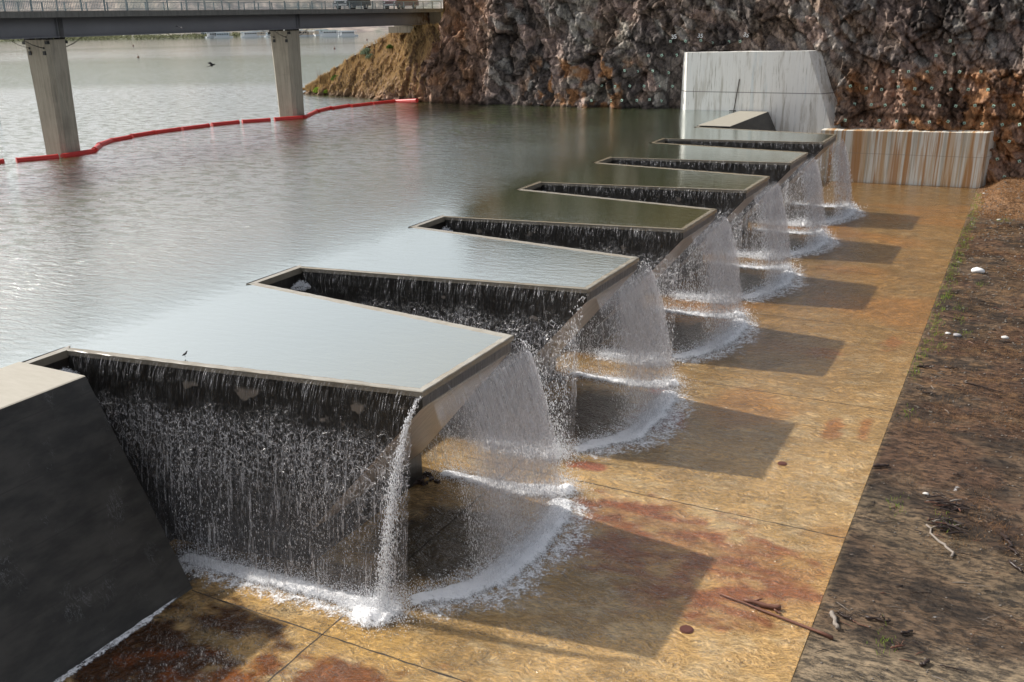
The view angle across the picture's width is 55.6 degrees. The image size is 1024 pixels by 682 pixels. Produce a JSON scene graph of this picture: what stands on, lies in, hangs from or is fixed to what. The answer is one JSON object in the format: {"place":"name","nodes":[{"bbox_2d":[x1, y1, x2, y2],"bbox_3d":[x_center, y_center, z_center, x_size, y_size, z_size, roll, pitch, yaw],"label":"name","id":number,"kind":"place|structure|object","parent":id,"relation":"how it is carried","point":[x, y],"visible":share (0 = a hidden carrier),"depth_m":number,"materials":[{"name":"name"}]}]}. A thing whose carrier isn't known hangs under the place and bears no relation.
{"place":"outdoors","nodes":[
{"label":"outdoors","id":0,"kind":"place"},
{"bbox_2d":[0,0,442,40],"bbox_3d":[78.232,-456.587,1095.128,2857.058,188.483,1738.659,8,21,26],"label":"hills","id":1,"kind":"structure","parent":0,"point":[358,29],"depth_m":754.83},
{"bbox_2d":[1,30,266,40],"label":"shore shrubs","id":2,"kind":"object","parent":1,"relation":"on","point":[235,33],"visible":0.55,"depth_m":607.22,"materials":[{"name":"green plant"}]},
{"bbox_2d":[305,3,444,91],"bbox_3d":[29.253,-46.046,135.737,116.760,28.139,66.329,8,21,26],"label":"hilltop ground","id":3,"kind":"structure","parent":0,"point":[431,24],"depth_m":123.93,"materials":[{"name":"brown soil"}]},
{"bbox_2d":[0,31,831,387],"bbox_3d":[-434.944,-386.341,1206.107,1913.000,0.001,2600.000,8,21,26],"label":"lake water","id":4,"kind":"structure","parent":0,"point":[164,245],"depth_m":58.18,"materials":[{"name":"grey liquid"}]},
{"bbox_2d":[15,154,58,161],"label":"boom float","id":5,"kind":"object","parent":4,"relation":"on","point":[36,158],"visible":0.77,"depth_m":76.91,"materials":[{"name":"red plastic"}]},
{"bbox_2d":[60,148,96,157],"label":"boom float","id":6,"kind":"object","parent":4,"relation":"on","point":[77,153],"visible":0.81,"depth_m":79.28,"materials":[{"name":"red plastic"}]},
{"bbox_2d":[91,143,102,150],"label":"boom float","id":7,"kind":"object","parent":4,"relation":"on","point":[97,146],"visible":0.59,"depth_m":82.90,"materials":[{"name":"red plastic"}]},
{"bbox_2d":[96,138,114,145],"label":"boom float","id":8,"kind":"object","parent":4,"relation":"on","point":[107,141],"visible":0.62,"depth_m":86.36,"materials":[{"name":"red plastic"}]},
{"bbox_2d":[113,135,132,141],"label":"boom float","id":9,"kind":"object","parent":4,"relation":"on","point":[121,138],"visible":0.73,"depth_m":89.01,"materials":[{"name":"red plastic"}]},
{"bbox_2d":[130,130,155,137],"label":"boom float","id":10,"kind":"object","parent":4,"relation":"on","point":[152,132],"visible":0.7,"depth_m":91.99,"materials":[{"name":"red plastic"}]},
{"bbox_2d":[154,127,181,133],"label":"boom float","id":11,"kind":"object","parent":4,"relation":"on","point":[168,130],"visible":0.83,"depth_m":94.55,"materials":[{"name":"red plastic"}]},
{"bbox_2d":[180,123,209,129],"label":"boom float","id":12,"kind":"object","parent":4,"relation":"on","point":[195,126],"visible":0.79,"depth_m":97.22,"materials":[{"name":"red plastic"}]},
{"bbox_2d":[204,32,215,37],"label":"houseboat","id":13,"kind":"object","parent":4,"relation":"on","point":[210,34],"visible":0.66,"depth_m":594.38,"materials":[{"name":"white glass"}]},
{"bbox_2d":[0,0,442,155],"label":"road bridge","id":14,"kind":"structure","parent":4,"relation":"on","point":[43,33],"depth_m":85.92,"materials":[{"name":"concrete"}]},
{"bbox_2d":[333,0,370,8],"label":"parked car","id":15,"kind":"object","parent":14,"relation":"on","point":[344,3],"visible":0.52,"depth_m":111.87,"materials":[{"name":"paint"}]},
{"bbox_2d":[383,0,418,8],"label":"pickup truck","id":16,"kind":"object","parent":14,"relation":"on","point":[401,7],"visible":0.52,"depth_m":120.98,"materials":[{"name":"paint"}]},
{"bbox_2d":[213,32,232,37],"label":"houseboat","id":17,"kind":"object","parent":4,"relation":"on","point":[222,34],"visible":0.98,"depth_m":592.91,"materials":[{"name":"white plastic"}]},
{"bbox_2d":[210,120,239,125],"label":"boom float","id":18,"kind":"object","parent":4,"relation":"on","point":[225,123],"visible":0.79,"depth_m":100.22,"materials":[{"name":"red plastic"}]},
{"bbox_2d":[241,31,260,36],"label":"houseboat","id":19,"kind":"object","parent":4,"relation":"on","point":[251,34],"visible":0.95,"depth_m":586.89,"materials":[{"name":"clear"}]},
{"bbox_2d":[241,118,270,122],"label":"boom float","id":20,"kind":"object","parent":4,"relation":"on","point":[255,120],"visible":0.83,"depth_m":102.20,"materials":[{"name":"red plastic"}]},
{"bbox_2d":[257,30,268,36],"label":"houseboat","id":21,"kind":"object","parent":4,"relation":"on","point":[262,33],"visible":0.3,"depth_m":597.30,"materials":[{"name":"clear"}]},
{"bbox_2d":[273,115,302,120],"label":"boom float","id":22,"kind":"object","parent":4,"relation":"on","point":[287,118],"visible":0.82,"depth_m":104.06,"materials":[{"name":"red plastic"}]},
{"bbox_2d":[299,29,308,35],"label":"houseboat","id":23,"kind":"object","parent":4,"relation":"on","point":[305,33],"visible":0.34,"depth_m":581.69,"materials":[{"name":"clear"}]},
{"bbox_2d":[303,109,318,117],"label":"boom float","id":24,"kind":"object","parent":4,"relation":"on","point":[309,114],"visible":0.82,"depth_m":107.72,"materials":[{"name":"red plastic"}]},
{"bbox_2d":[307,31,314,35],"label":"houseboat","id":25,"kind":"object","parent":4,"relation":"on","point":[309,33],"visible":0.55,"depth_m":582.25,"materials":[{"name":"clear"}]},
{"bbox_2d":[314,29,329,34],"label":"houseboat","id":26,"kind":"object","parent":4,"relation":"on","point":[320,32],"visible":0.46,"depth_m":614.37,"materials":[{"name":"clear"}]},
{"bbox_2d":[317,106,330,111],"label":"boom float","id":27,"kind":"object","parent":4,"relation":"on","point":[324,109],"visible":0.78,"depth_m":113.00,"materials":[{"name":"red plastic"}]},
{"bbox_2d":[320,28,337,36],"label":"houseboat","id":28,"kind":"object","parent":4,"relation":"on","point":[330,32],"visible":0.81,"depth_m":565.85,"materials":[{"name":"white"}]},
{"bbox_2d":[330,104,349,109],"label":"boom float","id":29,"kind":"object","parent":4,"relation":"on","point":[340,106],"visible":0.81,"depth_m":115.97,"materials":[{"name":"red plastic"}]},
{"bbox_2d":[338,30,357,36],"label":"houseboat","id":30,"kind":"object","parent":4,"relation":"on","point":[348,33],"visible":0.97,"depth_m":555.66,"materials":[{"name":"white plastic"}]},
{"bbox_2d":[350,102,372,106],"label":"boom float","id":31,"kind":"object","parent":4,"relation":"on","point":[361,104],"visible":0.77,"depth_m":118.38,"materials":[{"name":"red plastic"}]},
{"bbox_2d":[373,99,394,104],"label":"boom float","id":32,"kind":"object","parent":4,"relation":"on","point":[383,102],"visible":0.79,"depth_m":121.12,"materials":[{"name":"red plastic"}]},
{"bbox_2d":[395,98,418,102],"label":"boom float","id":33,"kind":"object","parent":4,"relation":"on","point":[416,100],"visible":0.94,"depth_m":121.21,"materials":[{"name":"red plastic"}]},
{"bbox_2d":[56,177,977,681],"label":"apron","id":34,"kind":"object","parent":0,"point":[632,587],"visible":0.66,"depth_m":33.68,"materials":[{"name":"concrete"}]},
{"bbox_2d":[0,362,191,681],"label":"abutment","id":35,"kind":"object","parent":34,"relation":"on","point":[90,565],"visible":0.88,"depth_m":27.91,"materials":[{"name":"concrete"}]},
{"bbox_2d":[54,599,173,681],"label":"toe foam","id":36,"kind":"object","parent":34,"relation":"on","point":[125,634],"visible":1,"depth_m":27.77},
{"bbox_2d":[412,471,439,485],"bbox_3d":[-3.252,5.295,36.890,0.992,0.247,1.148,8,21,26],"label":"rubble heap","id":37,"kind":"object","parent":34,"relation":"on","point":[419,481],"visible":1,"depth_m":36.81,"materials":[{"name":"black stone"}]},
{"bbox_2d":[23,126,836,563],"bbox_3d":[6.725,-5.676,59.307,13.200,6.849,71.850,8,21,26],"label":"labyrinth weir","id":38,"kind":"object","parent":34,"relation":"on","point":[361,416],"visible":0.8,"depth_m":32.53,"materials":[{"name":"concrete"}]},
{"bbox_2d":[61,368,77,373],"bbox_3d":[-14.088,2.755,32.060,1.956,3.912,1.867,8,21,26],"label":"water gush","id":39,"kind":"object","parent":38,"relation":"on","point":[68,370],"visible":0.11,"depth_m":31.87,"materials":[{"name":"white liquid"}]},
{"bbox_2d":[291,280,310,290],"bbox_3d":[-8.518,-0.767,42.163,1.958,3.933,1.355,8,21,26],"label":"water gush","id":40,"kind":"object","parent":38,"relation":"on","point":[302,285],"visible":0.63,"depth_m":41.66,"materials":[{"name":"white liquid"}]},
{"bbox_2d":[88,339,600,637],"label":"waterfall","id":41,"kind":"structure","parent":38,"relation":"attached to","point":[378,607],"depth_m":30.63,"materials":[{"name":"white liquid"}]},
{"bbox_2d":[334,262,699,465],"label":"waterfall","id":42,"kind":"structure","parent":38,"relation":"attached to","point":[661,405],"depth_m":41.04,"materials":[{"name":"white liquid"}]},
{"bbox_2d":[457,221,764,369],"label":"waterfall","id":43,"kind":"structure","parent":38,"relation":"attached to","point":[736,328],"depth_m":51.04,"materials":[{"name":"white liquid"}]},
{"bbox_2d":[600,186,809,306],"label":"waterfall","id":44,"kind":"structure","parent":38,"relation":"attached to","point":[784,278],"depth_m":60.79,"materials":[{"name":"white liquid"}]},
{"bbox_2d":[688,161,841,260],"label":"waterfall","id":45,"kind":"structure","parent":38,"relation":"attached to","point":[822,238],"depth_m":70.85,"materials":[{"name":"white liquid"}]},
{"bbox_2d":[675,141,867,227],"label":"waterfall","id":46,"kind":"structure","parent":38,"relation":"attached to","point":[848,208],"depth_m":81.27,"materials":[{"name":"white liquid"}]},
{"bbox_2d":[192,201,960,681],"bbox_3d":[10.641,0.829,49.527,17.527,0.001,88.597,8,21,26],"label":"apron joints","id":47,"kind":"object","parent":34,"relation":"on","point":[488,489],"visible":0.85,"depth_m":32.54,"materials":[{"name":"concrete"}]},
{"bbox_2d":[680,625,693,633],"bbox_3d":[4.994,8.245,27.789,0.400,0.032,0.400,8,21,26],"label":"drain cover","id":48,"kind":"object","parent":34,"relation":"on","point":[686,629],"visible":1,"depth_m":27.75,"materials":[{"name":"metal"}]},
{"bbox_2d":[697,111,775,130],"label":"abutment","id":49,"kind":"object","parent":34,"relation":"on","point":[755,120],"visible":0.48,"depth_m":96.72,"materials":[{"name":"concrete"}]},
{"bbox_2d":[681,50,840,177],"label":"retaining wall","id":50,"kind":"structure","parent":34,"relation":"on","point":[790,91],"depth_m":101.66,"materials":[{"name":"white concrete"}]},
{"bbox_2d":[729,79,739,110],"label":"drain pipe","id":51,"kind":"object","parent":50,"relation":"attached to","point":[736,97],"visible":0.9,"depth_m":103.32,"materials":[{"name":"grey metal"}]},
{"bbox_2d":[743,598,780,609],"bbox_3d":[7.419,7.772,28.788,1.121,0.214,0.216,8,21,26],"label":"driftwood log","id":52,"kind":"object","parent":34,"relation":"on","point":[763,604],"visible":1,"depth_m":28.73,"materials":[{"name":"brown wood"}]},
{"bbox_2d":[778,461,786,465],"bbox_3d":[10.521,4.763,37.808,0.360,0.032,0.360,8,21,26],"label":"drain cover","id":53,"kind":"object","parent":34,"relation":"on","point":[781,463],"visible":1,"depth_m":37.76,"materials":[{"name":"metal"}]},
{"bbox_2d":[817,127,995,187],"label":"retaining wall","id":54,"kind":"structure","parent":34,"relation":"on","point":[952,158],"depth_m":95.53,"materials":[{"name":"beige concrete"}]},
{"bbox_2d":[303,0,1023,183],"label":"cliff","id":55,"kind":"structure","parent":0,"point":[565,53],"depth_m":104.67,"materials":[{"name":"brown stone"}]},
{"bbox_2d":[360,48,370,54],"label":"shrub","id":56,"kind":"object","parent":55,"relation":"on","point":[363,51],"visible":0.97,"depth_m":134.25,"materials":[{"name":"green plant"}]},
{"bbox_2d":[303,21,439,96],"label":"slope grass","id":57,"kind":"structure","parent":55,"relation":"on","point":[311,85],"depth_m":130.59,"materials":[{"name":"plant"}]},
{"bbox_2d":[791,177,1023,681],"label":"bank ground","id":58,"kind":"structure","parent":0,"point":[898,555],"depth_m":33.82,"materials":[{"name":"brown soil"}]},
{"bbox_2d":[718,592,833,639],"bbox_3d":[7.621,7.966,28.316,3.580,0.122,0.127,14,24,38],"label":"driftwood pole","id":59,"kind":"object","parent":58,"relation":"on","point":[829,636],"visible":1,"depth_m":28.03,"materials":[{"name":"brown wood"}]},
{"bbox_2d":[829,610,839,629],"bbox_3d":[9.275,8.018,27.941,0.185,0.158,0.812,1,19,7],"label":"driftwood log","id":60,"kind":"object","parent":58,"relation":"on","point":[834,618],"visible":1,"depth_m":27.88,"materials":[{"name":"white wood"}]},
{"bbox_2d":[835,610,854,619],"bbox_3d":[9.627,7.860,28.117,0.612,0.266,0.256,11,22,31],"label":"driftwood branch","id":61,"kind":"object","parent":58,"relation":"on","point":[843,615],"visible":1,"depth_m":28.10,"materials":[{"name":"brown wood"}]},
{"bbox_2d":[865,611,890,621],"bbox_3d":[10.495,7.913,27.899,0.614,0.255,0.441,-8,20,-18],"label":"driftwood branch","id":62,"kind":"object","parent":58,"relation":"on","point":[876,618],"visible":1,"depth_m":27.89,"materials":[{"name":"brown wood"}]},
{"bbox_2d":[873,464,889,466],"bbox_3d":[14.164,4.772,37.264,0.604,0.154,0.175,0,19,5],"label":"driftwood log","id":63,"kind":"object","parent":58,"relation":"on","point":[880,465],"visible":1,"depth_m":37.20,"materials":[{"name":"brown wood"}]},
{"bbox_2d":[890,640,905,648],"bbox_3d":[10.660,8.311,26.817,0.487,0.282,0.222,-11,21,-28],"label":"driftwood twig","id":64,"kind":"object","parent":58,"relation":"on","point":[898,645],"visible":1,"depth_m":26.80,"materials":[{"name":"brown wood"}]},
{"bbox_2d":[901,629,912,633],"bbox_3d":[11.121,8.194,27.369,0.402,0.110,0.132,-4,19,-9],"label":"driftwood stub","id":65,"kind":"object","parent":58,"relation":"on","point":[906,632],"visible":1,"depth_m":27.33,"materials":[{"name":"brown wood"}]},
{"bbox_2d":[815,202,1023,681],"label":"twig litter","id":66,"kind":"object","parent":58,"relation":"on","point":[956,461],"visible":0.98,"depth_m":34.53,"materials":[{"name":"brown wood"}]},
{"bbox_2d":[820,181,1023,681],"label":"pebbles","id":67,"kind":"object","parent":58,"relation":"on","point":[979,374],"visible":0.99,"depth_m":53.05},
{"bbox_2d":[919,659,929,666],"bbox_3d":[11.101,8.640,26.092,0.377,0.136,0.144,-11,21,-28],"label":"driftwood stub","id":68,"kind":"object","parent":58,"relation":"on","point":[923,663],"visible":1,"depth_m":26.03,"materials":[{"name":"grey wood"}]},
{"bbox_2d":[926,524,954,556],"bbox_3d":[14.087,6.518,31.964,0.323,0.180,2.076,-1,19,1],"label":"driftwood branch","id":69,"kind":"object","parent":58,"relation":"on","point":[942,543],"visible":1,"depth_m":31.84,"materials":[{"name":"brown wood"}]},
{"bbox_2d":[876,194,1006,654],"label":"green weeds","id":70,"kind":"object","parent":58,"relation":"on","point":[919,357],"visible":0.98,"depth_m":54.29,"materials":[{"name":"green plant"}]},
{"bbox_2d":[916,507,975,540],"bbox_3d":[14.831,6.205,32.861,1.489,0.306,2.169,-2,19,-3],"label":"driftwood pile","id":71,"kind":"object","parent":58,"relation":"on","point":[948,526],"visible":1,"depth_m":32.84,"materials":[{"name":"brown wood"}]},
{"bbox_2d":[924,495,980,511],"bbox_3d":[15.459,5.749,34.164,1.793,0.294,0.834,4,19,14],"label":"driftwood pile","id":72,"kind":"object","parent":58,"relation":"on","point":[948,504],"visible":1,"depth_m":34.10,"materials":[{"name":"brown wood"}]},
{"bbox_2d":[940,664,966,671],"bbox_3d":[11.763,8.701,25.864,0.654,0.118,0.210,4,19,15],"label":"driftwood stick","id":73,"kind":"object","parent":58,"relation":"on","point":[952,667],"visible":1,"depth_m":25.90,"materials":[{"name":"brown wood"}]},
{"bbox_2d":[971,267,984,273],"bbox_3d":[30.621,-4.626,63.822,0.840,0.445,0.691,8,21,26],"label":"stone","id":74,"kind":"object","parent":58,"relation":"on","point":[978,270],"visible":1,"depth_m":63.62,"materials":[{"name":"white stone"}]},
{"bbox_2d":[963,381,1001,391],"bbox_3d":[21.685,2.068,44.767,1.690,0.230,0.176,14,24,38],"label":"driftwood stick","id":75,"kind":"object","parent":58,"relation":"on","point":[980,386],"visible":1,"depth_m":44.81,"materials":[{"name":"brown wood"}]},
{"bbox_2d":[974,176,1023,219],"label":"mound grass","id":76,"kind":"structure","parent":58,"relation":"on","point":[1002,193],"depth_m":85.21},
{"bbox_2d":[999,532,1019,554],"bbox_3d":[16.302,6.657,31.767,0.412,0.214,1.519,0,19,4],"label":"driftwood branch","id":77,"kind":"object","parent":58,"relation":"on","point":[1004,537],"visible":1,"depth_m":31.92,"materials":[{"name":"brown wood"}]},
{"bbox_2d":[1008,559,1022,572],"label":"driftwood log","id":78,"kind":"object","parent":58,"relation":"on","point":[1013,564],"visible":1,"depth_m":30.31,"materials":[{"name":"grey wood"}]}
]}

